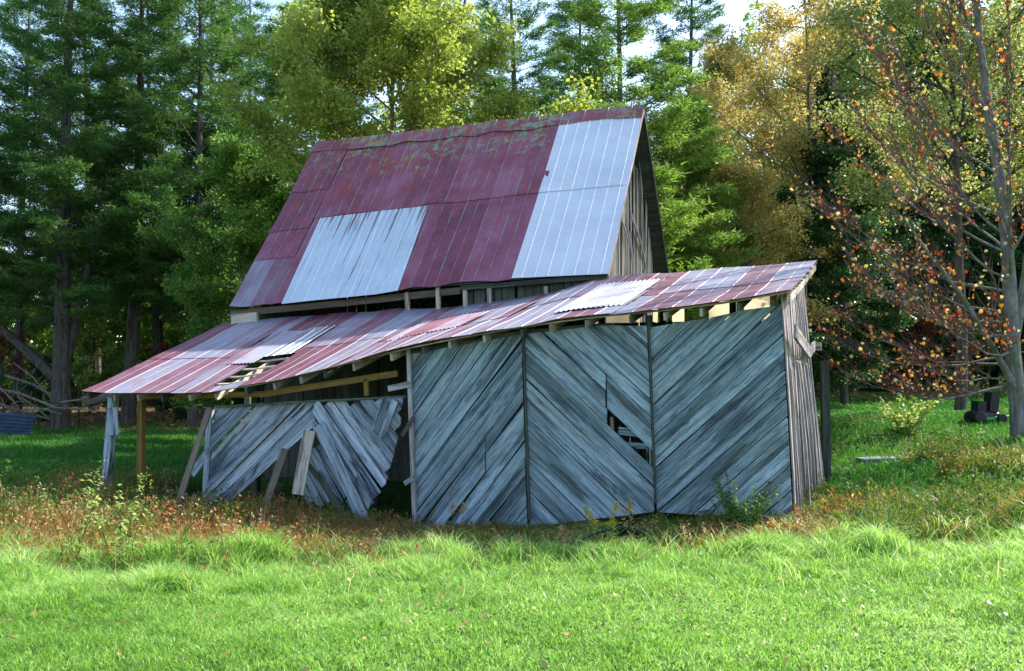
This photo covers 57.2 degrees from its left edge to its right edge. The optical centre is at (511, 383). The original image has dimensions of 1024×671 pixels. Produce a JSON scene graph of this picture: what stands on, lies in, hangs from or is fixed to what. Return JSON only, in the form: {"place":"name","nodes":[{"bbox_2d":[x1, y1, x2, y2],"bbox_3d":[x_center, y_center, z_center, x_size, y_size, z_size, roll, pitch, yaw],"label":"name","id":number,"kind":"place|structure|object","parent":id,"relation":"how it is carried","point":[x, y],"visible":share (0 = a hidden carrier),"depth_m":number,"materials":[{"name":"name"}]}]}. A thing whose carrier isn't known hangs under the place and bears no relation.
{"place":"outdoors","nodes":[
{"label":"outdoors","id":0,"kind":"place"},
{"bbox_2d":[0,0,1015,377],"label":"sky","id":1,"kind":"structure","parent":0,"point":[736,9],"materials":[{"name":"white"}]},
{"bbox_2d":[0,372,1023,670],"bbox_3d":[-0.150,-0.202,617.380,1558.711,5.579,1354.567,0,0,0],"label":"ground","id":2,"kind":"structure","parent":0,"point":[396,496],"depth_m":16.05,"materials":[{"name":"green plant"}]},
{"bbox_2d":[0,299,16,383],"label":"young tree","id":3,"kind":"object","parent":2,"relation":"on","point":[3,372],"visible":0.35,"depth_m":50.62,"materials":[{"name":"green plant"}]},
{"bbox_2d":[0,384,31,413],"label":"fallen branch","id":4,"kind":"object","parent":2,"relation":"on","point":[2,390],"visible":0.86,"depth_m":40.26,"materials":[{"name":"grey wood"}]},
{"bbox_2d":[4,374,50,394],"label":"fallen branch","id":5,"kind":"object","parent":4,"relation":"on","point":[23,381],"visible":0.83,"depth_m":40.67,"materials":[{"name":"grey wood"}]},
{"bbox_2d":[0,383,55,406],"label":"fallen branch","id":6,"kind":"object","parent":4,"relation":"on","point":[17,392],"visible":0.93,"depth_m":40.43,"materials":[{"name":"grey wood"}]},
{"bbox_2d":[13,353,56,400],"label":"fallen branch","id":7,"kind":"object","parent":6,"relation":"on","point":[22,369],"visible":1,"depth_m":40.00,"materials":[{"name":"grey wood"}]},
{"bbox_2d":[0,329,32,411],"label":"red leaved bush","id":8,"kind":"object","parent":2,"relation":"on","point":[3,338],"visible":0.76,"depth_m":43.97,"materials":[{"name":"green plant"}]},
{"bbox_2d":[0,412,36,434],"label":"tin sheet","id":9,"kind":"object","parent":2,"relation":"on","point":[13,423],"visible":0.94,"depth_m":36.82,"materials":[{"name":"blue metal"}]},
{"bbox_2d":[0,55,56,287],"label":"pine tree","id":10,"kind":"object","parent":2,"relation":"on","point":[19,224],"visible":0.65,"depth_m":38.51,"materials":[{"name":"green plant"}]},
{"bbox_2d":[0,454,67,492],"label":"creeping weed","id":11,"kind":"object","parent":2,"relation":"on","point":[11,477],"visible":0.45,"depth_m":19.74,"materials":[{"name":"green plant"}]},
{"bbox_2d":[16,391,57,419],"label":"fallen branch","id":12,"kind":"object","parent":2,"relation":"on","point":[23,398],"visible":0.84,"depth_m":40.68,"materials":[{"name":"grey wood"}]},
{"bbox_2d":[9,350,77,421],"bbox_3d":[-23.199,0.158,46.923,3.537,3.886,3.372,0,0,-36],"label":"dark bush","id":13,"kind":"object","parent":2,"relation":"on","point":[38,373],"visible":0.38,"depth_m":46.35,"materials":[{"name":"green plant"}]},
{"bbox_2d":[0,267,88,405],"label":"young tree","id":14,"kind":"object","parent":2,"relation":"on","point":[36,329],"visible":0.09,"depth_m":57.27,"materials":[{"name":"green plant"}]},
{"bbox_2d":[0,0,100,413],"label":"pine tree","id":15,"kind":"object","parent":2,"relation":"on","point":[6,10],"visible":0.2,"depth_m":54.84,"materials":[{"name":"green plant"}]},
{"bbox_2d":[35,456,108,557],"bbox_3d":[-5.460,1.629,11.715,0.812,1.425,0.542,0,0,-41],"label":"tall weed","id":16,"kind":"object","parent":2,"relation":"on","point":[80,534],"visible":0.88,"depth_m":11.76,"materials":[{"name":"green plant"}]},
{"bbox_2d":[0,0,149,409],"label":"pine tree","id":17,"kind":"object","parent":2,"relation":"on","point":[98,364],"visible":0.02,"depth_m":58.64,"materials":[{"name":"green plant"}]},
{"bbox_2d":[51,397,106,412],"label":"fallen branch","id":18,"kind":"object","parent":2,"relation":"on","point":[67,407],"visible":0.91,"depth_m":40.01,"materials":[{"name":"grey wood"}]},
{"bbox_2d":[26,396,68,414],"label":"fallen branch","id":19,"kind":"object","parent":18,"relation":"on","point":[49,410],"visible":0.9,"depth_m":40.15,"materials":[{"name":"grey wood"}]},
{"bbox_2d":[60,396,94,403],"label":"fallen branch","id":20,"kind":"object","parent":19,"relation":"on","point":[76,400],"visible":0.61,"depth_m":40.33,"materials":[{"name":"grey wood"}]},
{"bbox_2d":[46,315,117,425],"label":"young tree","id":21,"kind":"object","parent":2,"relation":"on","point":[80,379],"visible":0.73,"depth_m":43.26,"materials":[{"name":"green plant"}]},
{"bbox_2d":[34,269,142,413],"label":"young tree","id":22,"kind":"object","parent":2,"relation":"on","point":[118,362],"visible":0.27,"depth_m":53.89,"materials":[{"name":"green plant"}]},
{"bbox_2d":[0,0,188,428],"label":"pine tree","id":23,"kind":"object","parent":2,"relation":"on","point":[61,181],"visible":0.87,"depth_m":40.03,"materials":[{"name":"green plant"}]},
{"bbox_2d":[81,393,111,406],"bbox_3d":[-18.894,0.707,42.753,1.303,0.723,0.508,0,0,-31],"label":"cut log","id":24,"kind":"object","parent":2,"relation":"on","point":[103,398],"visible":0.59,"depth_m":42.61,"materials":[{"name":"grey wood"}]},
{"bbox_2d":[0,455,216,541],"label":"green weeds","id":25,"kind":"object","parent":2,"relation":"on","point":[123,481],"visible":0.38,"depth_m":16.91,"materials":[{"name":"green plant"}]},
{"bbox_2d":[79,465,152,563],"bbox_3d":[-4.864,1.691,11.581,0.862,1.350,0.837,0,0,-26],"label":"tall weed","id":26,"kind":"object","parent":2,"relation":"on","point":[105,539],"visible":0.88,"depth_m":11.61,"materials":[{"name":"green plant"}]},
{"bbox_2d":[10,0,229,424],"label":"pine tree","id":27,"kind":"object","parent":2,"relation":"on","point":[135,298],"visible":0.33,"depth_m":42.43,"materials":[{"name":"green plant"}]},
{"bbox_2d":[51,0,197,412],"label":"pine tree","id":28,"kind":"object","parent":2,"relation":"on","point":[157,329],"visible":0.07,"depth_m":55.67,"materials":[{"name":"green plant"}]},
{"bbox_2d":[102,496,160,549],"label":"tall weed","id":29,"kind":"object","parent":2,"relation":"on","point":[124,535],"visible":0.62,"depth_m":12.01,"materials":[{"name":"green plant"}]},
{"bbox_2d":[106,268,189,406],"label":"young tree","id":30,"kind":"object","parent":2,"relation":"on","point":[146,321],"visible":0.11,"depth_m":56.40,"materials":[{"name":"green plant"}]},
{"bbox_2d":[140,340,182,422],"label":"red leaved bush","id":31,"kind":"object","parent":2,"relation":"on","point":[166,347],"visible":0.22,"depth_m":46.96,"materials":[{"name":"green plant"}]},
{"bbox_2d":[141,336,215,420],"bbox_3d":[-16.985,-0.249,48.950,4.127,4.534,3.935,0,0,12],"label":"dark bush","id":32,"kind":"object","parent":2,"relation":"on","point":[179,411],"visible":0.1,"depth_m":48.33,"materials":[{"name":"green plant"}]},
{"bbox_2d":[83,0,277,426],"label":"pine tree","id":33,"kind":"object","parent":2,"relation":"on","point":[212,7],"visible":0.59,"depth_m":41.30,"materials":[{"name":"green plant"}]},
{"bbox_2d":[175,407,212,507],"bbox_3d":[-5.942,1.580,17.293,0.134,2.284,0.942,0,0,37],"label":"loose board","id":34,"kind":"object","parent":2,"relation":"on","point":[195,450],"visible":0.77,"depth_m":17.36,"materials":[{"name":"grey wood"}]},
{"bbox_2d":[121,0,279,418],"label":"pine tree","id":35,"kind":"object","parent":2,"relation":"on","point":[190,106],"visible":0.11,"depth_m":48.16,"materials":[{"name":"green plant"}]},
{"bbox_2d":[167,271,261,407],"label":"young tree","id":36,"kind":"object","parent":2,"relation":"on","point":[180,316],"visible":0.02,"depth_m":53.44,"materials":[{"name":"green plant"}]},
{"bbox_2d":[148,130,292,417],"bbox_3d":[-9.109,-3.325,33.602,7.178,11.204,7.340,0,0,0],"label":"maple tree","id":37,"kind":"object","parent":2,"relation":"on","point":[211,246],"visible":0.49,"depth_m":32.55,"materials":[{"name":"green plant"}]},
{"bbox_2d":[167,0,293,308],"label":"pine tree","id":38,"kind":"object","parent":2,"relation":"on","point":[259,5],"visible":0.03,"depth_m":57.26,"materials":[{"name":"green plant"}]},
{"bbox_2d":[224,372,244,404],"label":"dark bush","id":39,"kind":"object","parent":2,"relation":"on","point":[239,400],"visible":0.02,"depth_m":48.94,"materials":[{"name":"green plant"}]},
{"bbox_2d":[213,0,314,310],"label":"pine tree","id":40,"kind":"object","parent":2,"relation":"on","point":[269,28],"visible":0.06,"depth_m":52.98,"materials":[{"name":"green plant"}]},
{"bbox_2d":[256,448,288,518],"bbox_3d":[-4.303,1.827,16.828,0.155,1.328,0.637,0,0,39],"label":"loose board","id":41,"kind":"object","parent":2,"relation":"on","point":[277,470],"visible":0.73,"depth_m":16.88,"materials":[{"name":"grey wood"}]},
{"bbox_2d":[263,2,386,307],"bbox_3d":[-8.801,-9.803,47.315,9.783,23.525,9.676,0,0,14],"label":"pine tree","id":42,"kind":"object","parent":2,"relation":"on","point":[373,106],"visible":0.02,"depth_m":46.75,"materials":[{"name":"green plant"}]},
{"bbox_2d":[346,499,366,522],"bbox_3d":[-2.518,2.393,16.040,0.123,0.824,1.228,0,0,-37],"label":"loose board","id":43,"kind":"object","parent":2,"relation":"on","point":[348,503],"visible":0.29,"depth_m":16.34,"materials":[{"name":"grey wood"}]},
{"bbox_2d":[345,528,384,559],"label":"dry stalk","id":44,"kind":"object","parent":2,"relation":"on","point":[369,545],"visible":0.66,"depth_m":11.80,"materials":[{"name":"plant"}]},
{"bbox_2d":[194,0,602,311],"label":"maple tree","id":45,"kind":"object","parent":2,"relation":"on","point":[321,35],"visible":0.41,"depth_m":28.98,"materials":[{"name":"green plant"}]},
{"bbox_2d":[377,0,510,309],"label":"pine tree","id":46,"kind":"object","parent":2,"relation":"on","point":[482,27],"visible":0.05,"depth_m":57.55,"materials":[{"name":"green plant"}]},
{"bbox_2d":[82,104,824,527],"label":"barn","id":47,"kind":"structure","parent":2,"relation":"on","point":[544,352],"depth_m":17.56,"materials":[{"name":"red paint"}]},
{"bbox_2d":[191,445,217,476],"bbox_3d":[-5.958,1.452,18.129,0.678,0.728,0.033,0,0,21],"label":"loose board","id":48,"kind":"object","parent":47,"relation":"attached to","point":[198,466],"visible":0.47,"depth_m":18.15,"materials":[{"name":"grey wood"}]},
{"bbox_2d":[292,430,315,494],"bbox_3d":[-3.710,1.402,16.718,0.244,1.146,0.365,0,0,39],"label":"loose board","id":49,"kind":"object","parent":47,"relation":"attached to","point":[303,461],"visible":1,"depth_m":16.70,"materials":[{"name":"grey wood"}]},
{"bbox_2d":[308,462,351,514],"bbox_3d":[-3.265,1.835,16.594,1.065,1.048,0.040,0,0,23],"label":"loose board","id":50,"kind":"object","parent":47,"relation":"attached to","point":[315,474],"visible":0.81,"depth_m":16.65,"materials":[{"name":"grey wood"}]},
{"bbox_2d":[448,499,467,538],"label":"dead flower stalk","id":51,"kind":"object","parent":2,"relation":"on","point":[453,505],"visible":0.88,"depth_m":13.35,"materials":[{"name":"plant"}]},
{"bbox_2d":[0,387,1007,430],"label":"leaf litter","id":52,"kind":"object","parent":2,"relation":"on","point":[168,416],"visible":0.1,"depth_m":46.27,"materials":[{"name":"plant"}]},
{"bbox_2d":[0,535,1007,670],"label":"fallen leaves","id":53,"kind":"object","parent":2,"relation":"on","point":[544,665],"visible":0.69,"depth_m":8.20,"materials":[{"name":"plant"}]},
{"bbox_2d":[0,462,1013,584],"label":"dry weeds","id":54,"kind":"object","parent":2,"relation":"on","point":[254,510],"visible":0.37,"depth_m":14.02,"materials":[{"name":"brown plant"}]},
{"bbox_2d":[492,528,524,550],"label":"dry stalk","id":55,"kind":"object","parent":2,"relation":"on","point":[495,533],"visible":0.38,"depth_m":12.52,"materials":[{"name":"plant"}]},
{"bbox_2d":[446,0,576,122],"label":"pine tree","id":56,"kind":"object","parent":2,"relation":"on","point":[555,89],"visible":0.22,"depth_m":46.28,"materials":[{"name":"green plant"}]},
{"bbox_2d":[0,490,1023,670],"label":"grass","id":57,"kind":"structure","parent":2,"relation":"on","point":[62,589],"depth_m":8.77,"materials":[{"name":"green plant"}]},
{"bbox_2d":[0,388,1023,546],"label":"lawn","id":58,"kind":"structure","parent":2,"relation":"on","point":[124,437],"depth_m":27.03,"materials":[{"name":"green plant"}]},
{"bbox_2d":[0,397,48,419],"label":"fallen branch","id":59,"kind":"object","parent":58,"relation":"on","point":[14,408],"visible":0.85,"depth_m":40.74,"materials":[{"name":"grey wood"}]},
{"bbox_2d":[0,536,1023,670],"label":"clover","id":60,"kind":"object","parent":2,"relation":"on","point":[627,625],"visible":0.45,"depth_m":8.02,"materials":[{"name":"green plant"}]},
{"bbox_2d":[0,482,1023,616],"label":"long grass","id":61,"kind":"structure","parent":2,"relation":"on","point":[548,538],"depth_m":11.30,"materials":[{"name":"plant"}]},
{"bbox_2d":[0,0,1023,405],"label":"wood","id":62,"kind":"object","parent":2,"relation":"on","point":[40,344],"visible":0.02,"depth_m":68.87,"materials":[{"name":"green plant"}]},
{"bbox_2d":[556,521,575,549],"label":"dry stalk","id":63,"kind":"object","parent":2,"relation":"on","point":[561,527],"visible":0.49,"depth_m":12.60,"materials":[{"name":"plant"}]},
{"bbox_2d":[520,0,655,145],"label":"pine tree","id":64,"kind":"object","parent":2,"relation":"on","point":[563,21],"visible":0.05,"depth_m":54.00,"materials":[{"name":"green plant"}]},
{"bbox_2d":[583,500,632,543],"bbox_3d":[1.335,1.982,12.835,0.715,0.820,0.528,0,0,0],"label":"goldenrod","id":65,"kind":"object","parent":2,"relation":"on","point":[593,522],"visible":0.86,"depth_m":12.80,"materials":[{"name":"green plant"}]},
{"bbox_2d":[577,526,653,546],"bbox_3d":[1.425,2.234,13.264,1.202,0.519,0.471,0,0,15],"label":"green tub","id":66,"kind":"object","parent":2,"relation":"on","point":[636,530],"visible":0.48,"depth_m":13.08,"materials":[{"name":"plastic"}]},
{"bbox_2d":[621,506,658,543],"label":"dry stalk","id":67,"kind":"object","parent":2,"relation":"on","point":[635,535],"visible":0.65,"depth_m":12.96,"materials":[{"name":"plant"}]},
{"bbox_2d":[540,0,763,371],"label":"pine tree","id":68,"kind":"object","parent":2,"relation":"on","point":[667,175],"visible":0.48,"depth_m":32.77,"materials":[{"name":"green plant"}]},
{"bbox_2d":[631,0,750,264],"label":"pine tree","id":69,"kind":"object","parent":2,"relation":"on","point":[691,17],"visible":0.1,"depth_m":50.87,"materials":[{"name":"green plant"}]},
{"bbox_2d":[680,520,711,543],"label":"dry stalk","id":70,"kind":"object","parent":2,"relation":"on","point":[683,531],"visible":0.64,"depth_m":12.84,"materials":[{"name":"plant"}]},
{"bbox_2d":[653,154,769,319],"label":"young tree","id":71,"kind":"object","parent":2,"relation":"on","point":[707,193],"depth_m":52.95,"materials":[{"name":"green plant"}]},
{"bbox_2d":[652,91,779,353],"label":"pine tree","id":72,"kind":"object","parent":2,"relation":"on","point":[730,202],"visible":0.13,"depth_m":35.37,"materials":[{"name":"green plant"}]},
{"bbox_2d":[652,40,816,317],"bbox_3d":[11.310,-8.605,50.100,9.472,18.970,10.670,0,0,-36],"label":"autumn tree","id":73,"kind":"object","parent":2,"relation":"on","point":[720,80],"visible":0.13,"depth_m":49.46,"materials":[{"name":"yellow plant"}]},
{"bbox_2d":[707,471,780,532],"bbox_3d":[3.378,1.808,13.787,0.994,0.987,1.020,0,0,7],"label":"bush","id":74,"kind":"object","parent":2,"relation":"on","point":[731,511],"visible":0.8,"depth_m":13.54,"materials":[{"name":"green plant"}]},
{"bbox_2d":[693,156,841,363],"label":"autumn tree","id":75,"kind":"object","parent":2,"relation":"on","point":[743,179],"visible":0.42,"depth_m":35.57,"materials":[{"name":"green plant"}]},
{"bbox_2d":[729,209,810,305],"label":"young tree","id":76,"kind":"object","parent":2,"relation":"on","point":[738,221],"depth_m":46.37,"materials":[{"name":"green plant"}]},
{"bbox_2d":[793,505,824,536],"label":"dry stalk","id":77,"kind":"object","parent":2,"relation":"on","point":[805,521],"visible":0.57,"depth_m":12.91,"materials":[{"name":"plant"}]},
{"bbox_2d":[681,0,950,335],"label":"autumn tree","id":78,"kind":"object","parent":2,"relation":"on","point":[748,64],"visible":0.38,"depth_m":39.41,"materials":[{"name":"yellow plant"}]},
{"bbox_2d":[732,30,911,321],"bbox_3d":[15.512,-8.607,46.927,9.266,18.557,10.438,0,0,41],"label":"autumn tree","id":79,"kind":"object","parent":2,"relation":"on","point":[790,81],"visible":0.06,"depth_m":46.07,"materials":[{"name":"yellow plant"}]},
{"bbox_2d":[819,361,831,481],"bbox_3d":[6.114,0.831,18.300,0.200,2.553,0.120,0,0,0],"label":"fence post","id":80,"kind":"object","parent":2,"relation":"on","point":[825,413],"visible":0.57,"depth_m":18.24,"materials":[{"name":"grey wood"}]},
{"bbox_2d":[810,304,864,393],"bbox_3d":[13.511,-1.868,41.808,4.497,5.181,4.717,0,0,8],"label":"dark bush","id":81,"kind":"object","parent":2,"relation":"on","point":[833,385],"visible":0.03,"depth_m":41.38,"materials":[{"name":"green plant"}]},
{"bbox_2d":[771,58,928,404],"bbox_3d":[13.047,-6.157,37.438,6.062,14.500,6.700,0,0,0],"label":"evergreen tree","id":82,"kind":"object","parent":2,"relation":"on","point":[820,228],"visible":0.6,"depth_m":36.78,"materials":[{"name":"green plant"}]},
{"bbox_2d":[768,24,932,371],"bbox_3d":[18.308,-8.980,49.498,8.184,19.574,9.045,0,0,42],"label":"evergreen tree","id":83,"kind":"object","parent":2,"relation":"on","point":[908,210],"visible":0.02,"depth_m":48.56,"materials":[{"name":"green plant"}]},
{"bbox_2d":[856,456,898,463],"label":"stone slab","id":84,"kind":"structure","parent":2,"relation":"on","point":[873,458],"depth_m":19.82,"materials":[{"name":"grey stone"}]},
{"bbox_2d":[832,267,928,391],"bbox_3d":[16.383,-2.536,45.245,5.621,6.477,5.896,0,0,0],"label":"dark bush","id":85,"kind":"object","parent":2,"relation":"on","point":[892,353],"visible":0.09,"depth_m":43.84,"materials":[{"name":"green plant"}]},
{"bbox_2d":[748,419,1023,540],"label":"bank weeds","id":86,"kind":"object","parent":2,"relation":"on","point":[970,488],"visible":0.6,"depth_m":13.84,"materials":[{"name":"green plant"}]},
{"bbox_2d":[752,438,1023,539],"bbox_3d":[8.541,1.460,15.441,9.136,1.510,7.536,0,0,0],"label":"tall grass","id":87,"kind":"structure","parent":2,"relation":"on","point":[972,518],"depth_m":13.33,"materials":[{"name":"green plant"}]},
{"bbox_2d":[781,404,1009,458],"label":"lawn weeds","id":88,"kind":"object","parent":2,"relation":"on","point":[853,418],"visible":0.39,"depth_m":22.25,"materials":[{"name":"green plant"}]},
{"bbox_2d":[789,0,1023,440],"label":"maple tree","id":89,"kind":"object","parent":2,"relation":"on","point":[1011,309],"visible":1,"depth_m":18.92,"materials":[{"name":"orange plant"}]},
{"bbox_2d":[875,391,938,429],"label":"pale weed","id":90,"kind":"object","parent":2,"relation":"on","point":[896,421],"visible":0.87,"depth_m":22.31,"materials":[{"name":"green plant"}]},
{"bbox_2d":[850,247,965,391],"bbox_3d":[18.971,-2.966,45.903,6.780,7.448,6.464,0,0,-25],"label":"dark bush","id":91,"kind":"object","parent":2,"relation":"on","point":[938,328],"visible":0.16,"depth_m":44.66,"materials":[{"name":"green plant"}]},
{"bbox_2d":[799,0,1023,410],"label":"olive tree","id":92,"kind":"object","parent":2,"relation":"on","point":[905,11],"visible":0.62,"depth_m":28.82,"materials":[{"name":"green plant"}]},
{"bbox_2d":[850,5,976,385],"bbox_3d":[24.591,-12.195,57.994,11.191,25.055,10.145,0,0,-40],"label":"pine tree","id":93,"kind":"object","parent":2,"relation":"on","point":[898,152],"depth_m":57.67,"materials":[{"name":"green plant"}]},
{"bbox_2d":[892,315,949,392],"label":"red leaved bush","id":94,"kind":"object","parent":2,"relation":"on","point":[921,323],"visible":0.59,"depth_m":42.84,"materials":[{"name":"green plant"}]},
{"bbox_2d":[852,17,1011,391],"bbox_3d":[21.345,-8.669,47.452,7.881,18.850,8.710,0,0,-9],"label":"evergreen tree","id":95,"kind":"object","parent":2,"relation":"on","point":[933,232],"visible":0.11,"depth_m":45.50,"materials":[{"name":"green plant"}]},
{"bbox_2d":[930,488,959,510],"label":"dry stalk","id":96,"kind":"object","parent":2,"relation":"on","point":[946,497],"visible":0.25,"depth_m":13.45,"materials":[{"name":"plant"}]},
{"bbox_2d":[909,13,1023,386],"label":"evergreen tree","id":97,"kind":"object","parent":2,"relation":"on","point":[982,221],"visible":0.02,"depth_m":48.83,"materials":[{"name":"green plant"}]},
{"bbox_2d":[946,342,987,382],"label":"red leaved bush","id":98,"kind":"object","parent":2,"relation":"on","point":[972,351],"visible":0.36,"depth_m":40.80,"materials":[{"name":"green plant"}]},
{"bbox_2d":[913,238,1023,390],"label":"dark bush","id":99,"kind":"object","parent":2,"relation":"on","point":[979,256],"visible":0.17,"depth_m":46.50,"materials":[{"name":"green plant"}]},
{"bbox_2d":[940,223,1023,375],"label":"dark bush","id":100,"kind":"object","parent":2,"relation":"on","point":[1018,254],"visible":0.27,"depth_m":45.96,"materials":[{"name":"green plant"}]},
{"bbox_2d":[963,392,1008,423],"bbox_3d":[12.509,0.631,24.553,1.205,0.822,0.500,0,0,-9],"label":"garden mower","id":101,"kind":"object","parent":2,"relation":"on","point":[986,409],"visible":0.91,"depth_m":24.44,"materials":[{"name":"black plastic"}]},
{"bbox_2d":[978,30,1023,352],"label":"evergreen tree","id":102,"kind":"object","parent":2,"relation":"on","point":[1017,230],"visible":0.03,"depth_m":49.42,"materials":[{"name":"green plant"}]},
{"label":"fallen branch","id":103,"kind":"object","parent":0,"visible":0},
{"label":"fallen branch","id":104,"kind":"object","parent":103,"relation":"on","visible":0},
{"bbox_2d":[0,396,25,412],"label":"fallen branch","id":105,"kind":"object","parent":104,"relation":"on","point":[9,411],"visible":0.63,"depth_m":40.39,"materials":[{"name":"grey wood"}]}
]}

